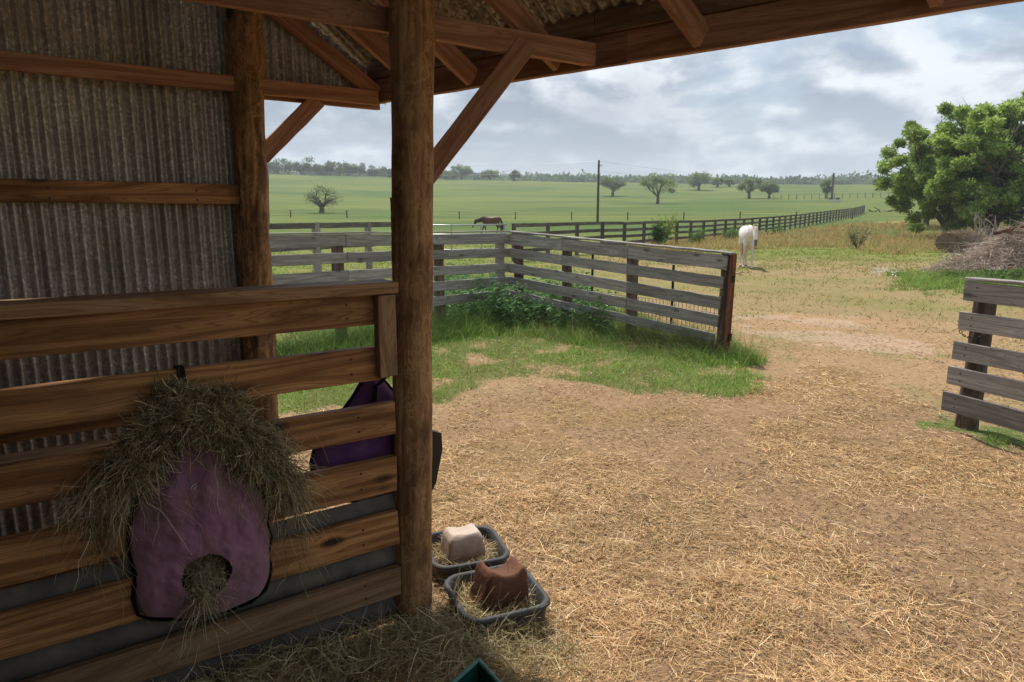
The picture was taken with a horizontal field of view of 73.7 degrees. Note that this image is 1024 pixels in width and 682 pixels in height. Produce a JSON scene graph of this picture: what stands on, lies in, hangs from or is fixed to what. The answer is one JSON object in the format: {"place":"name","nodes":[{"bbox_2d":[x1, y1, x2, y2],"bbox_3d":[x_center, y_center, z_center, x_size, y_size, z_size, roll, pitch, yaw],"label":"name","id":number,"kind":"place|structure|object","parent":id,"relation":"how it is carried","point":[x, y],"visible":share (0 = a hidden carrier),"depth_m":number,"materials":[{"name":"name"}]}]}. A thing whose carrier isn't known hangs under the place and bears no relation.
{"place":"outdoors","nodes":[
{"label":"outdoors","id":0,"kind":"place"},
{"bbox_2d":[276,281,534,356],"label":"grass","id":1,"kind":"structure","parent":0,"point":[338,341],"depth_m":9.50,"materials":[{"name":"green plant"}]},
{"bbox_2d":[264,1,1023,178],"label":"sky","id":2,"kind":"structure","parent":0,"point":[826,103],"materials":[{"name":"grey"}]},
{"bbox_2d":[269,174,1023,681],"bbox_3d":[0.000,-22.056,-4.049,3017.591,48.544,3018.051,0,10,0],"label":"ground","id":3,"kind":"structure","parent":0,"point":[365,198],"depth_m":5.96,"materials":[{"name":"brown soil"}]},
{"bbox_2d":[0,279,400,681],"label":"stall partition","id":4,"kind":"object","parent":3,"relation":"on","point":[51,631],"visible":0.84,"depth_m":2.40,"materials":[{"name":"brown wood"}]},
{"bbox_2d":[125,365,272,620],"bbox_3d":[-1.097,0.555,2.402,0.485,0.943,0.177,-6,12,-31],"label":"hay bag","id":5,"kind":"object","parent":4,"relation":"hanging from","point":[162,594],"visible":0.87,"depth_m":2.35,"materials":[{"name":"purple fabric"}]},
{"bbox_2d":[74,362,325,531],"bbox_3d":[-1.036,0.409,2.345,0.789,0.668,0.382,-5,12,-26],"label":"hay heap","id":6,"kind":"object","parent":5,"relation":"on","point":[178,412],"visible":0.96,"depth_m":2.27,"materials":[{"name":"plant"}]},
{"bbox_2d":[27,407,348,665],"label":"hay wisps","id":7,"kind":"object","parent":6,"relation":"hanging from","point":[105,504],"visible":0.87,"depth_m":2.27,"materials":[{"name":"plant"}]},
{"bbox_2d":[170,554,252,647],"bbox_3d":[-1.082,0.899,2.431,0.303,0.345,0.368,0,10,0],"label":"hay tuft","id":8,"kind":"object","parent":5,"relation":"in","point":[200,587],"visible":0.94,"depth_m":2.39,"materials":[{"name":"plant"}]},
{"bbox_2d":[309,343,442,502],"bbox_3d":[-0.531,0.380,2.982,0.676,0.814,0.290,-9,14,-40],"label":"hay bag","id":9,"kind":"object","parent":4,"relation":"hanging from","point":[373,391],"visible":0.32,"depth_m":2.91,"materials":[{"name":"fabric"}]},
{"bbox_2d":[267,162,274,172],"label":"ridge tree","id":10,"kind":"object","parent":3,"relation":"on","point":[270,168],"visible":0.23,"depth_m":380.46,"materials":[{"name":"green plant"}]},
{"bbox_2d":[268,158,285,173],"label":"ridge tree","id":11,"kind":"object","parent":3,"relation":"on","point":[277,166],"visible":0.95,"depth_m":381.94,"materials":[{"name":"green plant"}]},
{"bbox_2d":[281,158,297,174],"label":"ridge tree","id":12,"kind":"object","parent":3,"relation":"on","point":[288,165],"visible":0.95,"depth_m":384.47,"materials":[{"name":"green plant"}]},
{"bbox_2d":[292,161,310,174],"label":"ridge tree","id":13,"kind":"object","parent":3,"relation":"on","point":[298,168],"visible":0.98,"depth_m":387.65,"materials":[{"name":"green plant"}]},
{"bbox_2d":[299,156,316,174],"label":"ridge tree","id":14,"kind":"object","parent":3,"relation":"on","point":[305,163],"visible":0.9,"depth_m":389.62,"materials":[{"name":"green plant"}]},
{"bbox_2d":[311,164,325,175],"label":"ridge tree","id":15,"kind":"object","parent":3,"relation":"on","point":[318,169],"visible":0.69,"depth_m":394.73,"materials":[{"name":"green plant"}]},
{"bbox_2d":[301,180,341,212],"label":"mesquite tree","id":16,"kind":"object","parent":3,"relation":"on","point":[319,203],"visible":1,"depth_m":125.19,"materials":[{"name":"green plant"}]},
{"bbox_2d":[321,161,337,174],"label":"ridge tree","id":17,"kind":"object","parent":3,"relation":"on","point":[326,167],"visible":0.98,"depth_m":379.94,"materials":[{"name":"green plant"}]},
{"bbox_2d":[269,222,390,271],"bbox_3d":[-6.908,-2.511,19.659,0.303,1.757,11.151,6,12,29],"label":"board fence","id":18,"kind":"object","parent":3,"relation":"on","point":[317,226],"visible":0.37,"depth_m":21.14,"materials":[{"name":"wood"}]},
{"bbox_2d":[433,224,506,249],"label":"pipe gate","id":19,"kind":"structure","parent":18,"relation":"attached to","point":[480,225],"depth_m":25.52,"materials":[{"name":"metal"}]},
{"bbox_2d":[329,160,350,175],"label":"ridge tree","id":20,"kind":"object","parent":3,"relation":"on","point":[340,169],"visible":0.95,"depth_m":383.44,"materials":[{"name":"green plant"}]},
{"bbox_2d":[342,163,357,175],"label":"ridge tree","id":21,"kind":"object","parent":3,"relation":"on","point":[348,169],"visible":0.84,"depth_m":386.50,"materials":[{"name":"green plant"}]},
{"bbox_2d":[352,162,367,174],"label":"ridge tree","id":22,"kind":"object","parent":3,"relation":"on","point":[360,169],"visible":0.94,"depth_m":389.91,"materials":[{"name":"green plant"}]},
{"bbox_2d":[367,165,382,176],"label":"ridge tree","id":23,"kind":"object","parent":3,"relation":"on","point":[372,172],"visible":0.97,"depth_m":392.97,"materials":[{"name":"green plant"}]},
{"bbox_2d":[377,166,387,176],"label":"ridge tree","id":24,"kind":"object","parent":3,"relation":"on","point":[383,170],"visible":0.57,"depth_m":397.57,"materials":[{"name":"green plant"}]},
{"bbox_2d":[386,168,390,176],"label":"ridge tree","id":25,"kind":"object","parent":3,"relation":"on","point":[388,171],"visible":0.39,"depth_m":380.90,"materials":[{"name":"green plant"}]},
{"bbox_2d":[269,231,508,336],"bbox_3d":[-3.412,-0.503,8.574,9.256,1.694,0.231,-10,14,-44],"label":"board fence","id":26,"kind":"object","parent":3,"relation":"on","point":[337,258],"visible":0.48,"depth_m":9.83,"materials":[{"name":"grey wood"}]},
{"bbox_2d":[150,552,637,681],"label":"hay litter","id":27,"kind":"object","parent":3,"relation":"on","point":[449,629],"visible":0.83,"depth_m":2.76,"materials":[{"name":"plant"}]},
{"bbox_2d":[440,170,459,178],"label":"ridge tree","id":28,"kind":"object","parent":3,"relation":"on","point":[452,175],"visible":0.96,"depth_m":385.34,"materials":[{"name":"green plant"}]},
{"bbox_2d":[450,164,472,178],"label":"mesquite tree","id":29,"kind":"object","parent":3,"relation":"on","point":[465,170],"visible":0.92,"depth_m":426.39,"materials":[{"name":"green plant"}]},
{"bbox_2d":[432,525,509,583],"bbox_3d":[-0.249,1.136,3.615,0.414,0.126,0.414,-3,11,-18],"label":"feed pan","id":30,"kind":"object","parent":3,"relation":"on","point":[440,570],"visible":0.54,"depth_m":3.47,"materials":[{"name":"rubber"}]},
{"bbox_2d":[439,523,486,564],"bbox_3d":[-0.260,1.064,3.589,0.232,0.161,0.193,-4,11,-23],"label":"salt lick","id":31,"kind":"object","parent":30,"relation":"in","point":[462,542],"visible":0.87,"depth_m":3.52,"materials":[{"name":"beige stone"}]},
{"bbox_2d":[432,535,498,564],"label":"hay scraps","id":32,"kind":"object","parent":30,"relation":"in","point":[489,552],"visible":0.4,"depth_m":3.56,"materials":[{"name":"plant"}]},
{"bbox_2d":[472,216,503,232],"bbox_3d":[-2.139,-10.361,61.134,2.843,1.652,0.535,0,10,0],"label":"horse","id":33,"kind":"object","parent":3,"relation":"on","point":[490,220],"visible":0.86,"depth_m":60.92},
{"bbox_2d":[480,169,499,179],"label":"mesquite tree","id":34,"kind":"object","parent":3,"relation":"on","point":[487,173],"visible":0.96,"depth_m":425.10,"materials":[{"name":"green plant"}]},
{"bbox_2d":[444,564,549,638],"bbox_3d":[-0.074,1.210,3.167,0.422,0.128,0.422,-4,11,-22],"label":"feed pan","id":35,"kind":"object","parent":3,"relation":"on","point":[542,598],"visible":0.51,"depth_m":3.04,"materials":[{"name":"rubber"}]},
{"bbox_2d":[457,581,536,625],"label":"hay scraps","id":36,"kind":"object","parent":35,"relation":"in","point":[503,609],"visible":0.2,"depth_m":3.09,"materials":[{"name":"plant"}]},
{"bbox_2d":[469,556,528,615],"bbox_3d":[-0.052,1.119,3.155,0.252,0.200,0.191,1,9,-28],"label":"mineral lick","id":37,"kind":"object","parent":35,"relation":"in","point":[513,581],"visible":0.88,"depth_m":3.09,"materials":[{"name":"brown stone"}]},
{"bbox_2d":[0,0,1023,627],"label":"pole barn","id":38,"kind":"structure","parent":3,"relation":"on","point":[138,150],"depth_m":3.10,"materials":[{"name":"brown wood"}]},
{"bbox_2d":[509,170,520,180],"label":"mesquite tree","id":39,"kind":"object","parent":3,"relation":"on","point":[513,174],"visible":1,"depth_m":387.32,"materials":[{"name":"green plant"}]},
{"bbox_2d":[432,261,617,335],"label":"weeds","id":40,"kind":"object","parent":3,"relation":"on","point":[503,305],"visible":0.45,"depth_m":10.95,"materials":[{"name":"green plant"}]},
{"bbox_2d":[277,295,788,413],"bbox_3d":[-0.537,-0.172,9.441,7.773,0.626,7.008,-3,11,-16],"label":"grass","id":41,"kind":"structure","parent":3,"relation":"on","point":[738,353],"depth_m":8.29,"materials":[{"name":"green plant"}]},
{"bbox_2d":[268,167,885,184],"bbox_3d":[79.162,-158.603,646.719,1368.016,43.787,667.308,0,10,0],"label":"woods","id":42,"kind":"object","parent":3,"relation":"on","point":[851,179],"visible":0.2,"depth_m":507.17,"materials":[{"name":"green plant"}]},
{"bbox_2d":[596,160,601,221],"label":"utility pole","id":43,"kind":"object","parent":3,"relation":"on","point":[597,212],"visible":0.79,"depth_m":85.90,"materials":[{"name":"brown wood"}]},
{"bbox_2d":[274,161,861,182],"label":"power line","id":44,"kind":"object","parent":43,"relation":"attached to","point":[565,172],"visible":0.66,"depth_m":101.84,"materials":[{"name":"metal"}]},
{"bbox_2d":[599,175,627,195],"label":"mesquite tree","id":45,"kind":"object","parent":3,"relation":"on","point":[607,181],"visible":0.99,"depth_m":245.25,"materials":[{"name":"green plant"}]},
{"bbox_2d":[509,231,736,356],"bbox_3d":[1.422,-0.779,10.197,0.230,1.651,4.252,-9,14,-41],"label":"board fence","id":46,"kind":"object","parent":3,"relation":"on","point":[633,288],"visible":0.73,"depth_m":9.74,"materials":[{"name":"grey wood"}]},
{"bbox_2d":[225,331,1023,681],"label":"straw","id":47,"kind":"object","parent":3,"relation":"on","point":[717,573],"visible":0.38,"depth_m":3.60,"materials":[{"name":"beige plant"}]},
{"bbox_2d":[450,658,500,681],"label":"plastic bin","id":48,"kind":"object","parent":47,"relation":"on","point":[477,670],"visible":1,"depth_m":2.35,"materials":[{"name":"green plastic"}]},
{"bbox_2d":[243,315,1023,681],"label":"chaff","id":49,"kind":"object","parent":3,"relation":"on","point":[1009,611],"visible":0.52,"depth_m":4.24,"materials":[{"name":"plant"}]},
{"bbox_2d":[270,210,1021,219],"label":"wire fence","id":50,"kind":"object","parent":3,"relation":"on","point":[515,217],"visible":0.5,"depth_m":103.16,"materials":[{"name":"grey metal"}]},
{"bbox_2d":[271,240,1023,379],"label":"grass","id":51,"kind":"structure","parent":3,"relation":"on","point":[757,253],"depth_m":24.19,"materials":[{"name":"green plant"}]},
{"bbox_2d":[637,171,677,203],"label":"mesquite tree","id":52,"kind":"object","parent":3,"relation":"on","point":[646,182],"visible":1,"depth_m":186.91,"materials":[{"name":"green plant"}]},
{"bbox_2d":[648,221,670,243],"bbox_3d":[8.529,-6.143,39.385,1.356,1.586,1.676,0,10,0],"label":"climbing shrub","id":53,"kind":"object","parent":3,"relation":"on","point":[658,232],"visible":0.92,"depth_m":39.45,"materials":[{"name":"green plant"}]},
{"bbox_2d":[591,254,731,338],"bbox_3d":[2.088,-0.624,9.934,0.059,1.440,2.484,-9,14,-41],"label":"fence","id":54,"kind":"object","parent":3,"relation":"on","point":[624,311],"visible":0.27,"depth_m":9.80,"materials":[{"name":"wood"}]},
{"bbox_2d":[649,210,681,241],"bbox_3d":[8.927,-6.705,40.145,1.854,2.026,1.706,0,10,0],"label":"vine","id":55,"kind":"object","parent":3,"relation":"on","point":[669,228],"visible":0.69,"depth_m":40.00,"materials":[{"name":"green plant"}]},
{"bbox_2d":[512,205,864,261],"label":"board fence","id":56,"kind":"object","parent":3,"relation":"on","point":[644,234],"visible":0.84,"depth_m":42.44,"materials":[{"name":"wood"}]},
{"bbox_2d":[688,228,706,243],"bbox_3d":[11.524,-6.450,42.778,1.202,1.241,1.560,-6,12,-29],"label":"fence weed","id":57,"kind":"object","parent":3,"relation":"on","point":[696,234],"visible":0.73,"depth_m":42.63,"materials":[{"name":"green plant"}]},
{"bbox_2d":[682,171,713,189],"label":"mesquite tree","id":58,"kind":"object","parent":3,"relation":"on","point":[699,179],"visible":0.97,"depth_m":294.70,"materials":[{"name":"green plant"}]},
{"bbox_2d":[710,177,725,186],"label":"mesquite tree","id":59,"kind":"object","parent":3,"relation":"on","point":[716,181],"visible":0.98,"depth_m":326.70,"materials":[{"name":"green plant"}]},
{"bbox_2d":[717,226,738,239],"bbox_3d":[15.457,-7.571,48.663,1.237,1.261,1.463,-4,11,-19],"label":"fence weed","id":60,"kind":"object","parent":3,"relation":"on","point":[728,233],"visible":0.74,"depth_m":48.61,"materials":[{"name":"green plant"}]},
{"bbox_2d":[725,178,734,186],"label":"mesquite tree","id":61,"kind":"object","parent":3,"relation":"on","point":[729,182],"visible":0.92,"depth_m":334.34,"materials":[{"name":"green plant"}]},
{"bbox_2d":[736,177,762,198],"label":"mesquite tree","id":62,"kind":"object","parent":3,"relation":"on","point":[751,184],"visible":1,"depth_m":222.80,"materials":[{"name":"green plant"}]},
{"bbox_2d":[738,224,771,268],"bbox_3d":[8.315,-3.312,23.751,0.765,1.548,2.555,0,10,-2],"label":"horse","id":63,"kind":"object","parent":3,"relation":"on","point":[748,235],"visible":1,"depth_m":23.36},
{"bbox_2d":[758,180,781,197],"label":"mesquite tree","id":64,"kind":"object","parent":3,"relation":"on","point":[769,188],"visible":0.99,"depth_m":221.33,"materials":[{"name":"green plant"}]},
{"bbox_2d":[768,226,784,234],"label":"fence weed","id":65,"kind":"object","parent":3,"relation":"on","point":[777,230],"visible":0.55,"depth_m":58.87,"materials":[{"name":"green plant"}]},
{"bbox_2d":[819,180,831,197],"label":"mesquite tree","id":66,"kind":"object","parent":3,"relation":"on","point":[825,186],"visible":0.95,"depth_m":212.26,"materials":[{"name":"green plant"}]},
{"bbox_2d":[830,173,834,197],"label":"utility pole","id":67,"kind":"object","parent":3,"relation":"on","point":[832,187],"visible":0.79,"depth_m":199.86,"materials":[{"name":"brown wood"}]},
{"bbox_2d":[773,192,895,199],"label":"wire fence","id":68,"kind":"object","parent":3,"relation":"on","point":[842,195],"visible":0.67,"depth_m":210.32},
{"bbox_2d":[828,198,840,201],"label":"stock trough","id":69,"kind":"object","parent":3,"relation":"on","point":[834,200],"visible":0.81,"depth_m":187.17,"materials":[{"name":"metal"}]},
{"bbox_2d":[841,221,878,248],"bbox_3d":[19.124,-5.831,37.570,1.962,1.633,1.783,4,11,23],"label":"wispy shrub","id":70,"kind":"object","parent":3,"relation":"on","point":[853,236],"visible":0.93,"depth_m":37.59,"materials":[{"name":"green plant"}]},
{"bbox_2d":[868,207,895,211],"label":"fallen limb","id":71,"kind":"object","parent":3,"relation":"on","point":[882,210],"visible":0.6,"depth_m":131.58,"materials":[{"name":"wood"}]},
{"bbox_2d":[871,266,923,275],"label":"flowers","id":72,"kind":"object","parent":3,"relation":"on","point":[879,271],"visible":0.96,"depth_m":20.99,"materials":[{"name":"white plant"}]},
{"bbox_2d":[872,149,928,227],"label":"tree","id":73,"kind":"object","parent":3,"relation":"on","point":[887,175],"visible":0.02,"depth_m":72.68,"materials":[{"name":"green plant"}]},
{"bbox_2d":[871,101,1018,233],"bbox_3d":[31.732,-11.873,48.602,10.315,9.921,9.090,0,10,0],"label":"tree","id":74,"kind":"object","parent":3,"relation":"on","point":[910,181],"visible":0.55,"depth_m":47.93,"materials":[{"name":"green plant"}]},
{"bbox_2d":[930,228,981,252],"bbox_3d":[21.959,-5.014,33.663,1.974,1.306,1.949,-4,11,-23],"label":"hay bale","id":75,"kind":"object","parent":3,"relation":"on","point":[946,238],"visible":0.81,"depth_m":33.27,"materials":[{"name":"plant"}]},
{"bbox_2d":[943,244,972,258],"bbox_3d":[14.575,-2.745,22.258,1.055,1.085,0.806,3,11,14],"label":"bare shrub","id":76,"kind":"object","parent":3,"relation":"on","point":[958,252],"visible":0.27,"depth_m":22.30,"materials":[{"name":"beige plant"}]},
{"bbox_2d":[904,209,1023,276],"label":"brush pile","id":77,"kind":"object","parent":3,"relation":"on","point":[1005,251],"visible":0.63,"depth_m":19.92,"materials":[{"name":"plant"}]},
{"bbox_2d":[921,91,1023,236],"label":"tree","id":78,"kind":"object","parent":3,"relation":"on","point":[1003,154],"visible":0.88,"depth_m":43.98,"materials":[{"name":"green plant"}]},
{"bbox_2d":[941,277,1023,432],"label":"board fence","id":79,"kind":"object","parent":3,"relation":"on","point":[969,406],"visible":0.91,"depth_m":5.48,"materials":[{"name":"grey wood"}]},
{"bbox_2d":[959,329,987,369],"bbox_3d":[3.789,0.073,5.626,0.242,0.343,0.020,0,10,0],"label":"chain","id":80,"kind":"object","parent":79,"relation":"attached to","point":[974,338],"visible":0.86,"depth_m":5.60,"materials":[{"name":"metal"}]},
{"bbox_2d":[957,210,1021,249],"bbox_3d":[15.177,-3.144,21.555,1.976,1.945,1.798,-5,12,-26],"label":"bare shrub","id":81,"kind":"object","parent":3,"relation":"on","point":[981,233],"visible":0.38,"depth_m":21.75,"materials":[{"name":"plant"}]},
{"bbox_2d":[982,426,1018,445],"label":"grass","id":82,"kind":"structure","parent":3,"relation":"on","point":[995,441],"depth_m":5.50,"materials":[{"name":"green plant"}]},
{"bbox_2d":[618,220,1016,254],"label":"dry grass","id":83,"kind":"structure","parent":0,"point":[897,241],"depth_m":44.44,"materials":[{"name":"plant"}]},
{"bbox_2d":[882,263,1023,295],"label":"grass","id":84,"kind":"structure","parent":0,"point":[922,280],"depth_m":17.79,"materials":[{"name":"green plant"}]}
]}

